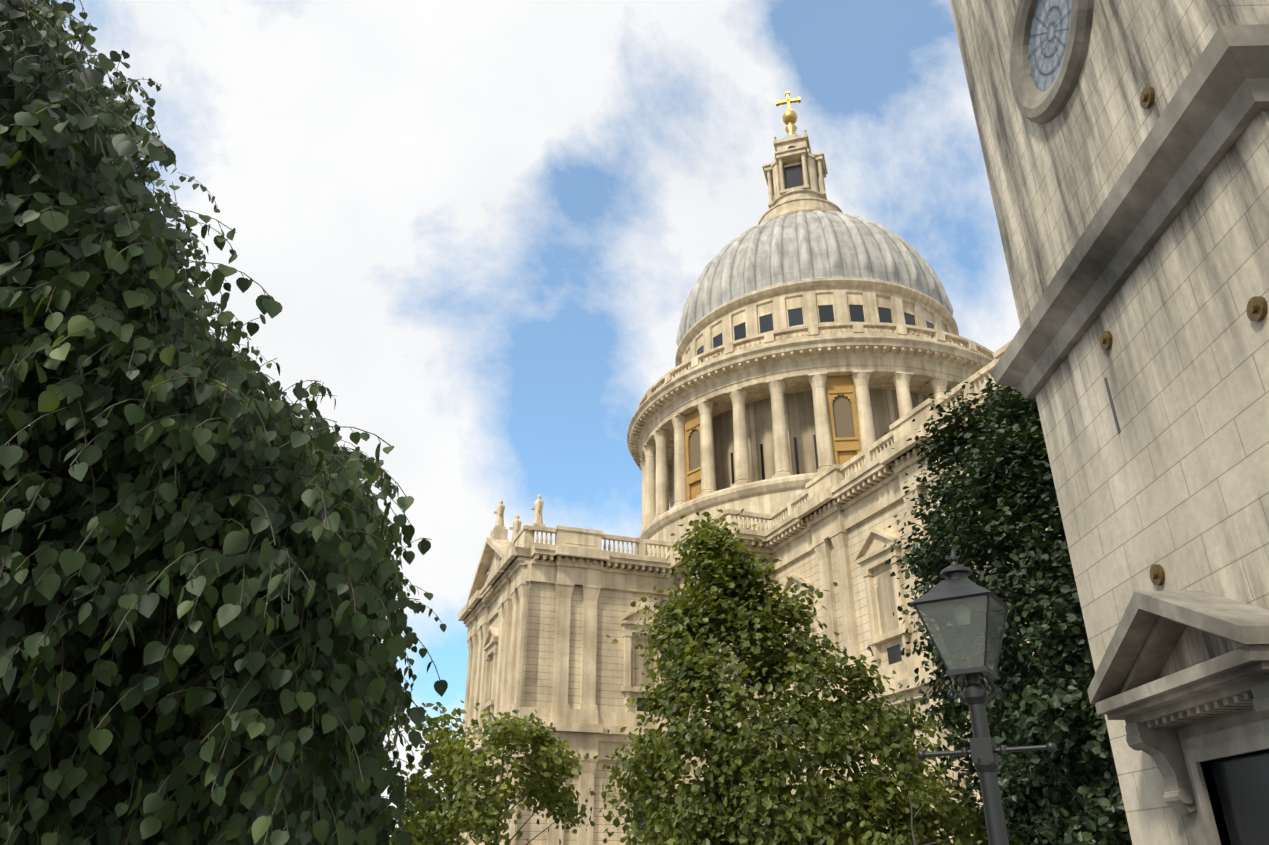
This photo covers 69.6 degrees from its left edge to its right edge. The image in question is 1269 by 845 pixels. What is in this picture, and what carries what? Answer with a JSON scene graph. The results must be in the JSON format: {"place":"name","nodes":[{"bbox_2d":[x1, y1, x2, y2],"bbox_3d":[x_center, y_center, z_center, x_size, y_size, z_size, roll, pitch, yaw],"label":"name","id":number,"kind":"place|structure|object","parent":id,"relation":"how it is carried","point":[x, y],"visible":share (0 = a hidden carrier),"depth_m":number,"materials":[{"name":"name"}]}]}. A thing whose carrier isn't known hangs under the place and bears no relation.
{"place":"outdoors","nodes":[
{"label":"outdoors","id":0,"kind":"place"},
{"bbox_2d":[34,0,1019,835],"label":"sky","id":1,"kind":"structure","parent":0,"point":[487,228],"materials":[{"name":"white"}]},
{"bbox_2d":[454,340,1063,844],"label":"cathedral building","id":2,"kind":"structure","parent":0,"point":[540,620],"depth_m":80.74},
{"bbox_2d":[627,91,994,557],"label":"dome","id":3,"kind":"structure","parent":2,"relation":"on","point":[818,333],"depth_m":106.28,"materials":[{"name":"beige stone"}]},
{"bbox_2d":[949,0,1268,844],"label":"church tower","id":4,"kind":"structure","parent":0,"point":[1131,226],"depth_m":11.54,"materials":[{"name":"beige stone"}]},
{"bbox_2d":[1009,0,1268,844],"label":"church tower door and window","id":5,"kind":"structure","parent":4,"relation":"attached to","point":[1179,684],"depth_m":10.38,"materials":[{"name":"grey stone"}]},
{"label":"ground","id":6,"kind":"structure","parent":0,"visible":0},
{"bbox_2d":[0,0,447,844],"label":"lime tree","id":7,"kind":"object","parent":6,"relation":"on","point":[202,582],"visible":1,"depth_m":4.28,"materials":[{"name":"green plant"}]},
{"bbox_2d":[374,700,488,844],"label":"tree","id":8,"kind":"object","parent":6,"relation":"on","point":[415,828],"visible":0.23,"depth_m":34.33,"materials":[{"name":"green plant"}]},
{"bbox_2d":[405,705,594,844],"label":"tree","id":9,"kind":"object","parent":6,"relation":"on","point":[482,814],"visible":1,"depth_m":31.19,"materials":[{"name":"green plant"}]},
{"bbox_2d":[588,509,964,844],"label":"tree","id":10,"kind":"object","parent":6,"relation":"on","point":[765,811],"visible":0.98,"depth_m":33.56,"materials":[{"name":"green plant"}]},
{"bbox_2d":[846,758,1018,844],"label":"tree","id":11,"kind":"object","parent":6,"relation":"on","point":[952,817],"visible":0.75,"depth_m":29.50,"materials":[{"name":"green plant"}]},
{"bbox_2d":[909,550,1056,844],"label":"street lamp post","id":12,"kind":"object","parent":6,"relation":"on","point":[959,596],"visible":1,"depth_m":5.50,"materials":[{"name":"black metal"}]},
{"bbox_2d":[883,373,1132,844],"bbox_3d":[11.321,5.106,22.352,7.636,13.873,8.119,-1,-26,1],"label":"columnar tree","id":13,"kind":"object","parent":6,"relation":"on","point":[1093,812],"visible":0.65,"depth_m":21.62,"materials":[{"name":"green plant"}]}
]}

